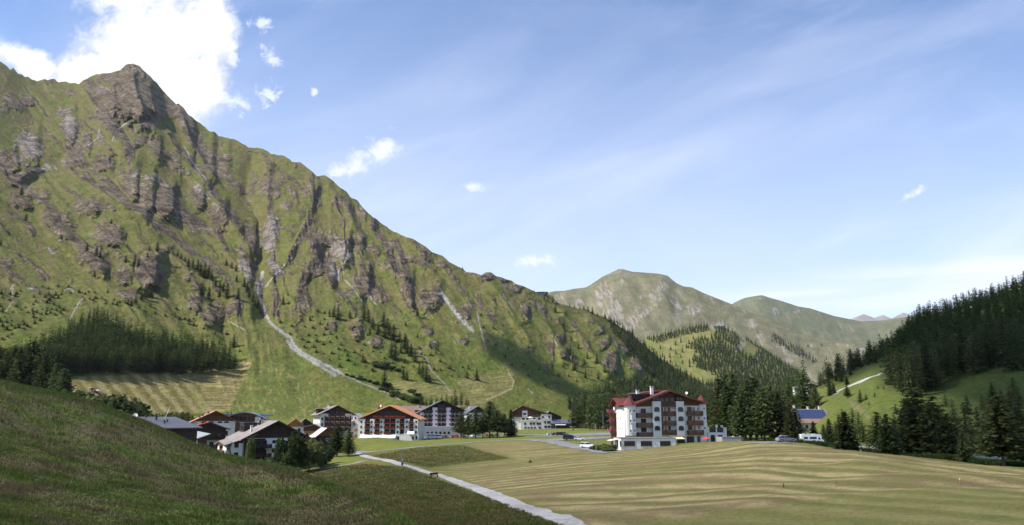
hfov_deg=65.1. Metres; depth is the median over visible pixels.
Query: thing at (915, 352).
larch tree
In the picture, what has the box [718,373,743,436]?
larch tree
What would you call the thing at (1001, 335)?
spruce tree
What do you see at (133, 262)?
spruce tree
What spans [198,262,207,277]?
spruce tree
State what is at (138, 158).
mountain
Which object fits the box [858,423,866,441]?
spruce tree
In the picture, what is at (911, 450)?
larch tree
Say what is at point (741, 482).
ground
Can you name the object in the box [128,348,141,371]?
spruce tree
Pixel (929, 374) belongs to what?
spruce tree
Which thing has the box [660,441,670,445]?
window
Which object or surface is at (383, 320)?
spruce tree
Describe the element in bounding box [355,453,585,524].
path
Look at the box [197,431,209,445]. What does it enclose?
shed building
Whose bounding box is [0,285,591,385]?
scrub
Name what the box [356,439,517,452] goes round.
road
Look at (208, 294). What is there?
spruce tree
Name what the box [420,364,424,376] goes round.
spruce tree
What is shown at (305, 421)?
chalet
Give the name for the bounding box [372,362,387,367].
bush
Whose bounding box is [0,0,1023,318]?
sky
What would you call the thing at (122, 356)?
larch tree
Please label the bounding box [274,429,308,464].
bush
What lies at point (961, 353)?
spruce tree
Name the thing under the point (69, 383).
larch tree
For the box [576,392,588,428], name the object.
larch tree
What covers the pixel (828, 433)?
spruce tree
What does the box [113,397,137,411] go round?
bush
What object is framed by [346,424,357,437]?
guesthouse building
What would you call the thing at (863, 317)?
mountain
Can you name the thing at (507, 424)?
larch tree
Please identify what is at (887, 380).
spruce tree
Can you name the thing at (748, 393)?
larch tree
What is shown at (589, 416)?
larch tree
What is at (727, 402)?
larch tree
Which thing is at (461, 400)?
larch tree
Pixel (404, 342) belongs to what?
spruce tree
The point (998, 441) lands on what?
larch tree
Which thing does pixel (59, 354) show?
larch tree
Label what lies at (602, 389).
larch tree
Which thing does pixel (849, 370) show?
spruce tree
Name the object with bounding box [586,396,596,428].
larch tree
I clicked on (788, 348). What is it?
forest
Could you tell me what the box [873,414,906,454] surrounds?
spruce tree
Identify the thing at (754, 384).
larch tree
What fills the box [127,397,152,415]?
bush
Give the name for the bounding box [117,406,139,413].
bush
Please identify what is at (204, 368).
larch tree
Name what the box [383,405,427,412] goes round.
guesthouse building
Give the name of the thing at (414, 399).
bush
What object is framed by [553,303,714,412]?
forest
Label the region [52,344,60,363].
larch tree
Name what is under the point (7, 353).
larch tree
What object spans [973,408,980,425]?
spruce tree
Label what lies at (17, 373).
larch tree
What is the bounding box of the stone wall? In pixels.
[716,437,740,441]
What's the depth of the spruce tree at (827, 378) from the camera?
416.69 m
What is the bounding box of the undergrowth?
[768,438,1023,467]
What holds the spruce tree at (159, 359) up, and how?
on the mountain at (138, 158)
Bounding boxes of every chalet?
[287,419,303,432]
[301,418,312,425]
[309,428,333,446]
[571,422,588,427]
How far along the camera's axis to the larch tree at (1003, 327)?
307.51 m
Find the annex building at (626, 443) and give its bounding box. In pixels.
[607,437,675,449]
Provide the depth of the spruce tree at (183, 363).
645.17 m
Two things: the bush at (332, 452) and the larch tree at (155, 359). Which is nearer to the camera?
the bush at (332, 452)
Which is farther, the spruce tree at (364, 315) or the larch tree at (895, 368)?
the spruce tree at (364, 315)
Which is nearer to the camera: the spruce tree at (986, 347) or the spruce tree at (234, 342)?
the spruce tree at (986, 347)
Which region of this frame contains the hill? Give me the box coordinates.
[641,325,815,391]
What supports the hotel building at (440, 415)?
on the ground at (741, 482)
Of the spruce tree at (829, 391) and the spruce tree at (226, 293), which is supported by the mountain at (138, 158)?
the spruce tree at (226, 293)
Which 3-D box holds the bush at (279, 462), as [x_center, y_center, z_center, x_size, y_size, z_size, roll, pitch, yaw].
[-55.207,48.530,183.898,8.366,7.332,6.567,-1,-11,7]
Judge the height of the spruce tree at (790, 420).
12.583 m
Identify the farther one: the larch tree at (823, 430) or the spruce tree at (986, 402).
the larch tree at (823, 430)
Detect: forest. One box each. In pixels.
[4,304,238,369]
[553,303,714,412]
[624,360,806,421]
[647,321,809,395]
[736,332,846,362]
[822,272,1023,376]
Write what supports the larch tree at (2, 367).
on the ground at (741, 482)
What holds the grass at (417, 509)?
on the ground at (741, 482)
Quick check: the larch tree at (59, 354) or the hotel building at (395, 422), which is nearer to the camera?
the hotel building at (395, 422)
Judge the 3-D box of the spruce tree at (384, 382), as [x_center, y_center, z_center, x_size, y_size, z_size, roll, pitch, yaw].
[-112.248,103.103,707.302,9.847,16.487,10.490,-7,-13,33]
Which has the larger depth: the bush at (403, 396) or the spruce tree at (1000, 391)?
the bush at (403, 396)
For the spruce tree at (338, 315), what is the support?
on the mountain at (138, 158)
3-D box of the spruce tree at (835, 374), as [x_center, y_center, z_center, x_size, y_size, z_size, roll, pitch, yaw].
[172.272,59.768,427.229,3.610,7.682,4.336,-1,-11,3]
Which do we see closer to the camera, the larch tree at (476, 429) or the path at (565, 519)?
the path at (565, 519)
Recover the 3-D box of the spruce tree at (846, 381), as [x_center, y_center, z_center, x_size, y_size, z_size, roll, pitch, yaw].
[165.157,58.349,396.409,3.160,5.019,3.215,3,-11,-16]
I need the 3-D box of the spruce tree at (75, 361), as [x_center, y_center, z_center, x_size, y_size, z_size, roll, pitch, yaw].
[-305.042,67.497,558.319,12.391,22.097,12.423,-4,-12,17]
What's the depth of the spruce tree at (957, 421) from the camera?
215.54 m
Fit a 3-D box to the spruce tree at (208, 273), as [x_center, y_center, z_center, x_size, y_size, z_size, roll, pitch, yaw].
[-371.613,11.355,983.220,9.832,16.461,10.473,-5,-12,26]
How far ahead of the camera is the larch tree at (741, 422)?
259.50 m
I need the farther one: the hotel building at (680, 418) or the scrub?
the scrub
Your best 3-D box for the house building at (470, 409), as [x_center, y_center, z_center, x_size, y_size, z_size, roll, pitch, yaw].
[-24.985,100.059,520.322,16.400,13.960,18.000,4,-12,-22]
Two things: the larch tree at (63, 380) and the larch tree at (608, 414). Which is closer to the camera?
the larch tree at (63, 380)
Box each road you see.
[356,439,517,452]
[424,434,546,438]
[518,439,626,452]
[746,441,1019,459]
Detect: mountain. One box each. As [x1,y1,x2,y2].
[0,62,713,419]
[548,269,878,382]
[732,295,921,348]
[852,310,931,320]
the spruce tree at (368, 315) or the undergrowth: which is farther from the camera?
the spruce tree at (368, 315)
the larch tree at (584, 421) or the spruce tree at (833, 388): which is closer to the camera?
the spruce tree at (833, 388)
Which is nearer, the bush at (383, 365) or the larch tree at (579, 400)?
the larch tree at (579, 400)
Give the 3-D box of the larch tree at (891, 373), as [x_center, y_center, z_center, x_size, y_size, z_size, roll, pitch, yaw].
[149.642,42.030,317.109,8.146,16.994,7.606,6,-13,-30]
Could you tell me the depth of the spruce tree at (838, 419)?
284.40 m
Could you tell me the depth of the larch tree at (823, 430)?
262.15 m
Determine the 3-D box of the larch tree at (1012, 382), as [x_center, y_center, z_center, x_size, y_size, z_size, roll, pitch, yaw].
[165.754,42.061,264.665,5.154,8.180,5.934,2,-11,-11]
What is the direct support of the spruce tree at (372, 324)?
on the mountain at (138, 158)
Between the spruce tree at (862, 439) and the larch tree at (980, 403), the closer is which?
the spruce tree at (862, 439)
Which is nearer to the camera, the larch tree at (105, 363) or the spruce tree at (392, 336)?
the larch tree at (105, 363)
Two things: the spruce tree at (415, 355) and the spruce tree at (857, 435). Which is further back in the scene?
the spruce tree at (415, 355)
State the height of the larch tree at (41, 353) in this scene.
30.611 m
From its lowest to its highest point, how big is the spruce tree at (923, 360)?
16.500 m
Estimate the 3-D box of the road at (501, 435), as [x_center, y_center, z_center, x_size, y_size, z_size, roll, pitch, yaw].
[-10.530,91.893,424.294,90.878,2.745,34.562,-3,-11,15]
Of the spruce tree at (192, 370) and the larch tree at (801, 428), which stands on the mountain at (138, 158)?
the spruce tree at (192, 370)
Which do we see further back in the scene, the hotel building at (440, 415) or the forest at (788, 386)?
the forest at (788, 386)
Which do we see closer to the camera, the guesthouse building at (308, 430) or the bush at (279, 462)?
the bush at (279, 462)
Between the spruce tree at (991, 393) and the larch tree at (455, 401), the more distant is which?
the larch tree at (455, 401)
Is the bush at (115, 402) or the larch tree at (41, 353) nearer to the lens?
the bush at (115, 402)
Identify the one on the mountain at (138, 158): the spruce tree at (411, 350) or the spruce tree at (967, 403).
the spruce tree at (411, 350)
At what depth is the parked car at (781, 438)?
179.19 m
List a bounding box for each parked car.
[580,442,593,447]
[775,435,796,441]
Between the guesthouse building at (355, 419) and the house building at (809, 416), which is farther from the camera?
the guesthouse building at (355, 419)
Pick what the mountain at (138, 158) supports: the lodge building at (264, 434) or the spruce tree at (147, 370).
the spruce tree at (147, 370)
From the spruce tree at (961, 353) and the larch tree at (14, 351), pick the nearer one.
the spruce tree at (961, 353)
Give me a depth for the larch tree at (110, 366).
584.97 m
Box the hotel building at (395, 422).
[357,405,426,440]
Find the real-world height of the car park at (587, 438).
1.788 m
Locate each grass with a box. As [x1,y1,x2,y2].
[0,379,409,524]
[308,445,563,524]
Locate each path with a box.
[310,460,368,470]
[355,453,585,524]
[833,373,884,394]
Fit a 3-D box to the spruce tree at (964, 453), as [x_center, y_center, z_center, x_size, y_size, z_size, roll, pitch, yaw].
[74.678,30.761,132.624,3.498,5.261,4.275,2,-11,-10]
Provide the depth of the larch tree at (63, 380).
385.22 m
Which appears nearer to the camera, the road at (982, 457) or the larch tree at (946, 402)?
the road at (982, 457)
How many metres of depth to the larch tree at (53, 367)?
406.79 m
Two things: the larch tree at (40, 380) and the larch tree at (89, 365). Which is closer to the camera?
the larch tree at (40, 380)
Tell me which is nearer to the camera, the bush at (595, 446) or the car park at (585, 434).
the bush at (595, 446)
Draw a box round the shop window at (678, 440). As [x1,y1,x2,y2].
[677,437,684,442]
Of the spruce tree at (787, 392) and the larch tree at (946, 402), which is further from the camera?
the spruce tree at (787, 392)
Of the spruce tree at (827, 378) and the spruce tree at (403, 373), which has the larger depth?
the spruce tree at (403, 373)
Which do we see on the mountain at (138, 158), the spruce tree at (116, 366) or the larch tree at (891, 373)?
the spruce tree at (116, 366)
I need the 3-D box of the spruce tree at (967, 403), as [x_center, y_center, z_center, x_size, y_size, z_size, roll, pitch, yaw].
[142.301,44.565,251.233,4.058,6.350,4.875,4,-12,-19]
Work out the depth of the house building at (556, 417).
580.23 m
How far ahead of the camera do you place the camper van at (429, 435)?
416.55 m
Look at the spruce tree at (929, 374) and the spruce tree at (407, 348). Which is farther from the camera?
the spruce tree at (407, 348)
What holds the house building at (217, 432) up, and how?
on the ground at (741, 482)
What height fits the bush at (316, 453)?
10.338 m
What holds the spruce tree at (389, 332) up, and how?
on the mountain at (138, 158)
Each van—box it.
[426,433,436,438]
[434,434,442,438]
[563,435,574,439]
[798,434,823,440]
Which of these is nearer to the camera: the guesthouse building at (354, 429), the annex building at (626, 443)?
the annex building at (626, 443)
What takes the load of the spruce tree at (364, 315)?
on the mountain at (138, 158)
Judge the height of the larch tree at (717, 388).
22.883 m
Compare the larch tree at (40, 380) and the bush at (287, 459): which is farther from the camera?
the larch tree at (40, 380)
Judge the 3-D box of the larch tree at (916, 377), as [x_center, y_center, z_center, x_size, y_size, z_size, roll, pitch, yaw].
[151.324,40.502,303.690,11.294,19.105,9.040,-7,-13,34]
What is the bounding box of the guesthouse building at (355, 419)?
[351,413,362,427]
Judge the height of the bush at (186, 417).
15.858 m
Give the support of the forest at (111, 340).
on the mountain at (138, 158)
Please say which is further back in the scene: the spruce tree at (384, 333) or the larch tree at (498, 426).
the spruce tree at (384, 333)
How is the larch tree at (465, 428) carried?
on the ground at (741, 482)
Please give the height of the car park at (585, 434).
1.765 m
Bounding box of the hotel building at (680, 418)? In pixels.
[607,386,726,443]
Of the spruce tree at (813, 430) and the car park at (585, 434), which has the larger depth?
the car park at (585, 434)
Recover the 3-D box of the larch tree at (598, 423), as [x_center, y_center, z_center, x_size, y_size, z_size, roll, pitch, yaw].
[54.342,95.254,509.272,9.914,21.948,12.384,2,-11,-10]
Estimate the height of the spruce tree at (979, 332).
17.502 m
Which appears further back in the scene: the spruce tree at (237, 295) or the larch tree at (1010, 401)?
the spruce tree at (237, 295)
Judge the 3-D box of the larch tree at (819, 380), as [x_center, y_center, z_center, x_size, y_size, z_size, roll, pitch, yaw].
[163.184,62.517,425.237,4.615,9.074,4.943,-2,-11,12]
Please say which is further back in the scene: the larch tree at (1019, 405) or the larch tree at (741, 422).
the larch tree at (741, 422)
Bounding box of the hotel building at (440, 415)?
[415,399,465,434]
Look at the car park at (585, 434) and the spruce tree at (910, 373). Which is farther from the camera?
the car park at (585, 434)
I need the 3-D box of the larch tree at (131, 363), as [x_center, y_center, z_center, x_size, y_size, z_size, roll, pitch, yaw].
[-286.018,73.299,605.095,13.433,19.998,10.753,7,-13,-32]
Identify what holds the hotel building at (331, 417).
on the ground at (741, 482)
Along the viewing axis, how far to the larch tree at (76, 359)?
565.88 m
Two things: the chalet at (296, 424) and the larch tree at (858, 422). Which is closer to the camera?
the larch tree at (858, 422)
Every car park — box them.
[525,437,610,441]
[535,432,610,436]
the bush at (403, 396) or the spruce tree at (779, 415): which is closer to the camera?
the spruce tree at (779, 415)
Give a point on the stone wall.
(729, 439)
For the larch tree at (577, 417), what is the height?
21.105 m
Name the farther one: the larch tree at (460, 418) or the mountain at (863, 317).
the mountain at (863, 317)
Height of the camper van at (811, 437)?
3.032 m
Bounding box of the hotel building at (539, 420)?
[512,405,552,429]
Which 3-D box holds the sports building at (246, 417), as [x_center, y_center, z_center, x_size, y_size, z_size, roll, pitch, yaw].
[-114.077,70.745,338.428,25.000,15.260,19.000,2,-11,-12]
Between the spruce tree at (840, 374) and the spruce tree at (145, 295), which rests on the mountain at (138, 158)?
the spruce tree at (145, 295)
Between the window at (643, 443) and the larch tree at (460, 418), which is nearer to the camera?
the window at (643, 443)
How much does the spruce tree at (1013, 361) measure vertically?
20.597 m
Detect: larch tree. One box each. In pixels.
[0,347,6,361]
[0,360,10,379]
[1,347,23,380]
[2,350,11,379]
[5,347,31,384]
[7,341,50,385]
[22,346,59,386]
[24,345,48,383]
[26,354,53,387]
[43,363,63,390]
[46,359,60,385]
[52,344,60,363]
[52,344,64,366]
[52,368,77,391]
[58,346,69,369]
[59,344,70,371]
[64,375,75,392]
[73,341,85,369]
[76,348,89,373]
[81,352,93,374]
[84,346,93,366]
[92,350,103,372]
[101,348,110,372]
[106,350,113,373]
[113,345,125,372]
[124,346,140,372]
[135,349,144,372]
[137,345,150,372]
[150,347,161,372]
[167,352,177,373]
[173,351,181,373]
[180,348,193,371]
[189,348,199,367]
[199,354,206,372]
[204,350,211,371]
[207,350,215,372]
[216,353,222,371]
[328,424,345,456]
[341,428,358,456]
[450,389,458,404]
[451,412,466,437]
[459,393,464,407]
[459,413,473,437]
[467,409,487,437]
[476,401,499,437]
[478,413,488,437]
[484,410,511,437]
[500,414,513,436]
[568,403,577,429]
[573,397,580,427]
[573,398,583,423]
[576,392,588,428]
[584,396,593,428]
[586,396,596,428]
[588,389,601,428]
[590,395,602,428]
[593,394,604,428]
[597,391,609,428]
[600,387,605,428]
[601,392,611,428]
[604,389,617,426]
[707,378,731,433]
[707,385,737,436]
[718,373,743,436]
[722,389,757,440]
[735,380,759,440]
[745,387,777,440]
[748,378,768,440]
[758,384,792,430]
[780,396,803,424]
[786,377,821,408]
[788,397,800,408]
[790,408,808,434]
[805,386,822,408]
[816,374,823,385]
[819,424,825,438]
[842,385,850,397]
[852,412,866,437]
[860,412,884,447]
[882,348,901,388]
[889,349,905,387]
[889,391,940,453]
[892,398,923,454]
[893,354,910,393]
[894,344,920,382]
[897,344,927,390]
[904,340,925,386]
[905,396,973,453]
[923,414,974,455]
[924,341,943,382]
[928,348,947,385]
[940,337,960,377]
[941,393,949,405]
[946,398,960,417]
[958,329,988,374]
[962,324,990,369]
[965,395,1023,465]
[976,394,985,409]
[984,320,1001,367]
[993,320,1011,368]
[1002,392,1014,411]
[1004,378,1023,401]
[1005,408,1023,461]
[1011,387,1023,412]
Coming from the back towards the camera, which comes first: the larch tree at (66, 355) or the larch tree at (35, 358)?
the larch tree at (66, 355)
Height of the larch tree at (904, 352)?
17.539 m
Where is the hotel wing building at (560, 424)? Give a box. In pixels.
[551,420,574,428]
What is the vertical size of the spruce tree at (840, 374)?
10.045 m
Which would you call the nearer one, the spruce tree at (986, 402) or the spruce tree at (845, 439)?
the spruce tree at (845, 439)
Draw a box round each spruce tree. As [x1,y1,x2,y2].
[66,352,74,373]
[67,344,82,373]
[93,343,109,372]
[110,344,124,374]
[128,253,136,265]
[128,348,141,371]
[141,350,152,373]
[143,285,148,297]
[148,286,153,297]
[153,347,164,373]
[177,349,187,373]
[189,354,198,373]
[194,260,200,269]
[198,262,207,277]
[198,283,204,295]
[205,266,211,277]
[205,287,212,299]
[222,283,230,297]
[230,334,238,347]
[235,289,240,299]
[336,307,341,318]
[362,307,367,318]
[365,309,371,322]
[369,317,375,328]
[375,323,381,333]
[380,312,385,326]
[380,323,389,337]
[380,370,388,387]
[385,342,394,357]
[386,322,391,334]
[388,324,397,339]
[390,343,399,359]
[399,334,409,348]
[400,367,405,378]
[404,340,409,352]
[408,343,413,355]
[411,351,418,360]
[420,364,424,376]
[421,365,431,381]
[505,410,518,436]
[708,374,744,436]
[731,382,762,438]
[765,392,795,439]
[780,405,800,438]
[785,389,791,404]
[809,421,818,433]
[820,418,836,442]
[824,370,831,386]
[825,381,833,395]
[829,412,860,449]
[831,382,836,392]
[833,368,837,380]
[835,414,840,429]
[837,365,844,381]
[844,376,849,384]
[848,363,851,375]
[848,408,857,429]
[853,430,860,444]
[856,390,863,402]
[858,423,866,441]
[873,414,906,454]
[879,338,897,384]
[898,347,924,394]
[916,340,942,391]
[918,345,931,383]
[948,409,969,441]
[953,327,970,372]
[953,333,969,368]
[954,432,980,461]
[957,402,977,432]
[962,395,973,413]
[964,419,980,453]
[973,326,991,365]
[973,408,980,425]
[975,413,988,444]
[979,324,996,365]
[980,399,991,418]
[984,382,999,401]
[992,315,1011,358]
[997,320,1023,371]
[997,390,1005,408]
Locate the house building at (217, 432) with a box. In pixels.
[197,422,229,451]
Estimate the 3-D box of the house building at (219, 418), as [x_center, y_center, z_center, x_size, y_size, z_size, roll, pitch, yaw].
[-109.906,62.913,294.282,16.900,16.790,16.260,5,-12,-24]
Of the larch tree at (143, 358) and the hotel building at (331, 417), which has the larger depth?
the larch tree at (143, 358)
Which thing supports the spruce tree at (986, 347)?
on the ground at (741, 482)
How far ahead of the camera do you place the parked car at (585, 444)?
248.68 m
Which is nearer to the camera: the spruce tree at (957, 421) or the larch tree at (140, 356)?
the spruce tree at (957, 421)
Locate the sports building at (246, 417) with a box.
[224,412,274,432]
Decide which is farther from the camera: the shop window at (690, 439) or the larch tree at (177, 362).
the larch tree at (177, 362)
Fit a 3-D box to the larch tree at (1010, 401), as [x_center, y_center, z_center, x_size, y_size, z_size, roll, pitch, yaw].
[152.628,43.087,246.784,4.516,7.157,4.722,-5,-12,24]
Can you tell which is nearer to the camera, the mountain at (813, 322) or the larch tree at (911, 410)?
the larch tree at (911, 410)
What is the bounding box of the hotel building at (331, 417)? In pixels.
[311,404,355,435]
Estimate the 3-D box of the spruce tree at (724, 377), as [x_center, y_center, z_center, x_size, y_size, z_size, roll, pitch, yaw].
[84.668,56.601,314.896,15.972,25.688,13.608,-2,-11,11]
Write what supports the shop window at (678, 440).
in the hotel building at (680, 418)
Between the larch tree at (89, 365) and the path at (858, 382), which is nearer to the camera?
the path at (858, 382)
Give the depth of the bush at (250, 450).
218.05 m
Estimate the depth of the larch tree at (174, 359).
638.52 m
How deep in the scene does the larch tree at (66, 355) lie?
556.70 m
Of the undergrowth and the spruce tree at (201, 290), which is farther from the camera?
the spruce tree at (201, 290)
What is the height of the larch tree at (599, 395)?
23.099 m
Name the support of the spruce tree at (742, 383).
on the ground at (741, 482)
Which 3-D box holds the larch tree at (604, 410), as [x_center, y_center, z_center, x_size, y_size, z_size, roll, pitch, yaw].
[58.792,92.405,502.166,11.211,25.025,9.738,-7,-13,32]
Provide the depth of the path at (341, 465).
229.56 m
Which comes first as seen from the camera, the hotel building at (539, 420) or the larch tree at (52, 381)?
the larch tree at (52, 381)
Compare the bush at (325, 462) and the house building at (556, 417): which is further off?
the house building at (556, 417)
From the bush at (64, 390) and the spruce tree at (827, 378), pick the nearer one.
the bush at (64, 390)
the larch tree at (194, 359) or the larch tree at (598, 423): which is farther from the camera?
the larch tree at (194, 359)
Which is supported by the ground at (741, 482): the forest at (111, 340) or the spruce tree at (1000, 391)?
the spruce tree at (1000, 391)
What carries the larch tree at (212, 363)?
on the ground at (741, 482)
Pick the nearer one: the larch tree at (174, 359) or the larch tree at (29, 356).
the larch tree at (29, 356)
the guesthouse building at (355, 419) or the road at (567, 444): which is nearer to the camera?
the road at (567, 444)
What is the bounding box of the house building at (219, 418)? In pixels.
[189,411,238,436]
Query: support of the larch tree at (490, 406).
on the ground at (741, 482)
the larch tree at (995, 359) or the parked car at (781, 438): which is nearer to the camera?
the parked car at (781, 438)
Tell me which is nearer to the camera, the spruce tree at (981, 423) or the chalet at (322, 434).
the spruce tree at (981, 423)
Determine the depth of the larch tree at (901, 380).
301.00 m
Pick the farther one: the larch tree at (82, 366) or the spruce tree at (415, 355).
the spruce tree at (415, 355)
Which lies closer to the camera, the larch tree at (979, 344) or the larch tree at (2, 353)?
the larch tree at (979, 344)
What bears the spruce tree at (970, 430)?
on the ground at (741, 482)
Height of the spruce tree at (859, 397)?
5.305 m
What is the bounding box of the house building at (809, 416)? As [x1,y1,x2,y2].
[793,405,827,433]
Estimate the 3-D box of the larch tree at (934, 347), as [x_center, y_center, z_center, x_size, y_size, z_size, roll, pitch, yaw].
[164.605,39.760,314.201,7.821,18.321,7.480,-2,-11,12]
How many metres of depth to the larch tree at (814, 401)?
366.38 m
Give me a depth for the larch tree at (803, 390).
384.07 m
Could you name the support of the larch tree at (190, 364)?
on the ground at (741, 482)
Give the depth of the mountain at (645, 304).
3946.63 m
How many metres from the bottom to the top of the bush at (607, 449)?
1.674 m
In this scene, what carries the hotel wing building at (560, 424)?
on the ground at (741, 482)
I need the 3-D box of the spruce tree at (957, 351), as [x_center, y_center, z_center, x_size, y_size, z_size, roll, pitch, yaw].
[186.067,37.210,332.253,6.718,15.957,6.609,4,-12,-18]
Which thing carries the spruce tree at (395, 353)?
on the mountain at (138, 158)
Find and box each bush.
[61,389,105,396]
[69,389,124,397]
[86,391,134,410]
[112,407,145,416]
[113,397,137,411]
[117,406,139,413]
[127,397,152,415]
[148,413,187,420]
[152,411,195,419]
[166,414,193,421]
[245,437,256,458]
[256,458,285,465]
[270,451,297,467]
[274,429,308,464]
[297,437,327,470]
[317,449,328,466]
[327,445,336,462]
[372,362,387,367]
[388,390,400,394]
[398,394,409,398]
[406,396,420,402]
[407,389,416,392]
[592,444,599,449]
[600,444,617,450]
[602,447,615,451]
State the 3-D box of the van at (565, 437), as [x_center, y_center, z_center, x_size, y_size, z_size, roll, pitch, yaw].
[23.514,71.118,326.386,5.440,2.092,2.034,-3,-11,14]
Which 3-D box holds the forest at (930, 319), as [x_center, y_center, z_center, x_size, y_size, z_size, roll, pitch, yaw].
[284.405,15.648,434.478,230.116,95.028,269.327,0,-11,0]
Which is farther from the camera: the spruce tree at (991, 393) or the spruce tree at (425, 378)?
the spruce tree at (425, 378)
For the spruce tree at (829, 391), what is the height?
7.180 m
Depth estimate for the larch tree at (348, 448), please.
277.51 m
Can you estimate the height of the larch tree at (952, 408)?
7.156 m
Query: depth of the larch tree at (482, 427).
410.69 m
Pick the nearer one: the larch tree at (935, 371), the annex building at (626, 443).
the annex building at (626, 443)
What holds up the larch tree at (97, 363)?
on the ground at (741, 482)
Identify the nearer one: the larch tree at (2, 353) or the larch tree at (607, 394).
the larch tree at (2, 353)
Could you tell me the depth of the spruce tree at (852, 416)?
264.87 m
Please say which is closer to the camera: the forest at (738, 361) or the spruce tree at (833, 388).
the spruce tree at (833, 388)
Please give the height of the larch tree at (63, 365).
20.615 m
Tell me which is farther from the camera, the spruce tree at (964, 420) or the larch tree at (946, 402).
the larch tree at (946, 402)
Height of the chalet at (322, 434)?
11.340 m
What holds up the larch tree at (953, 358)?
on the ground at (741, 482)
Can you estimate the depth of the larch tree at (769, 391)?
270.60 m
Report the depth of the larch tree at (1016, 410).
146.54 m
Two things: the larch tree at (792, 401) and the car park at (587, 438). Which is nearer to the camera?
the car park at (587, 438)
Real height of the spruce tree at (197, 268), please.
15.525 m
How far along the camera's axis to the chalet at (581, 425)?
538.03 m
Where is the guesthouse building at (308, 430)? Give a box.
[301,424,323,435]
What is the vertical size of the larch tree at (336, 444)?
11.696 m
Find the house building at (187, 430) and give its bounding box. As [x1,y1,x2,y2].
[132,408,202,442]
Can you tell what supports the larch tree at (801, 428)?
on the ground at (741, 482)
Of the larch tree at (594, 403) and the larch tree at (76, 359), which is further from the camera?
the larch tree at (76, 359)
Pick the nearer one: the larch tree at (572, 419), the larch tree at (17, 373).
the larch tree at (17, 373)
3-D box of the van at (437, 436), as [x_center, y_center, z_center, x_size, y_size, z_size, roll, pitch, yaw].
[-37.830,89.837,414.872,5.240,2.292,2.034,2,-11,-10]
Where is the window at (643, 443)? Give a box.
[641,441,651,445]
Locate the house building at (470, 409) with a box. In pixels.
[464,406,486,423]
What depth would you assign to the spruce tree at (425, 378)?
746.64 m
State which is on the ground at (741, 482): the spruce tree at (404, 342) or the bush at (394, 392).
the bush at (394, 392)
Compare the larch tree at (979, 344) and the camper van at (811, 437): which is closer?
the camper van at (811, 437)
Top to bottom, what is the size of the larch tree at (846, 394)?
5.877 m
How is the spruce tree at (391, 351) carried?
on the mountain at (138, 158)
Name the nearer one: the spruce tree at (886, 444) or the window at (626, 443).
the spruce tree at (886, 444)
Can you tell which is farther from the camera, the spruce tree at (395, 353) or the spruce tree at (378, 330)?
the spruce tree at (378, 330)
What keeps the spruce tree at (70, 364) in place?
on the mountain at (138, 158)
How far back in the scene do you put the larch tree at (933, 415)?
151.68 m
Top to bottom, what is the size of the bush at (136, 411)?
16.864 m
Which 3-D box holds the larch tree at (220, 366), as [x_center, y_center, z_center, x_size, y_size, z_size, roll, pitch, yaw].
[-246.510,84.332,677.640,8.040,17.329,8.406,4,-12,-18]
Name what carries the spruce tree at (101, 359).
on the mountain at (138, 158)
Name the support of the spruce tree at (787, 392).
on the ground at (741, 482)
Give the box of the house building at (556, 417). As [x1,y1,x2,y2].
[546,407,560,419]
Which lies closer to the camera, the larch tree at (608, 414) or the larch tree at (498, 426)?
the larch tree at (498, 426)
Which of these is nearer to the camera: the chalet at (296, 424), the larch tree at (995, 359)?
the larch tree at (995, 359)
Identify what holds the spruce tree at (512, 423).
on the ground at (741, 482)
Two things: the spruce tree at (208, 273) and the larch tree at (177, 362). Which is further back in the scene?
the spruce tree at (208, 273)
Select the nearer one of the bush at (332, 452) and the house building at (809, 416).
the bush at (332, 452)
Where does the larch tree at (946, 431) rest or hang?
on the ground at (741, 482)
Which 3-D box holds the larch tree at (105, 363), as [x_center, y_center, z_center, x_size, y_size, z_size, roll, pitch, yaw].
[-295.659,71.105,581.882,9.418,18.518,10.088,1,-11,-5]
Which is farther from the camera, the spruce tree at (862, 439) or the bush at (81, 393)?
the bush at (81, 393)
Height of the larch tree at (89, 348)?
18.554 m
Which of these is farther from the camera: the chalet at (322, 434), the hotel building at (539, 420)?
the hotel building at (539, 420)
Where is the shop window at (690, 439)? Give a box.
[687,436,693,442]
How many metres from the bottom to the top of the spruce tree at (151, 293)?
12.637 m
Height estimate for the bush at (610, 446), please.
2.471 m
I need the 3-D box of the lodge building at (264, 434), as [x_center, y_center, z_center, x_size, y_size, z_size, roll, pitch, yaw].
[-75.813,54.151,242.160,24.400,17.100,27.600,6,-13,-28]
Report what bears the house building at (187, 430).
on the ground at (741, 482)
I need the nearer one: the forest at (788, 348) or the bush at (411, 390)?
the bush at (411, 390)
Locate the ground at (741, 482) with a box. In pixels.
[0,289,1023,524]
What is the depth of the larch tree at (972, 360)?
313.67 m
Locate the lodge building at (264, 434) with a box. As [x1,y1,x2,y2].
[215,419,310,468]
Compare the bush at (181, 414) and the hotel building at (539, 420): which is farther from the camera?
the hotel building at (539, 420)
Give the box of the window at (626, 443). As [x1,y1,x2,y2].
[624,441,634,445]
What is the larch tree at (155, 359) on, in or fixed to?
on the ground at (741, 482)

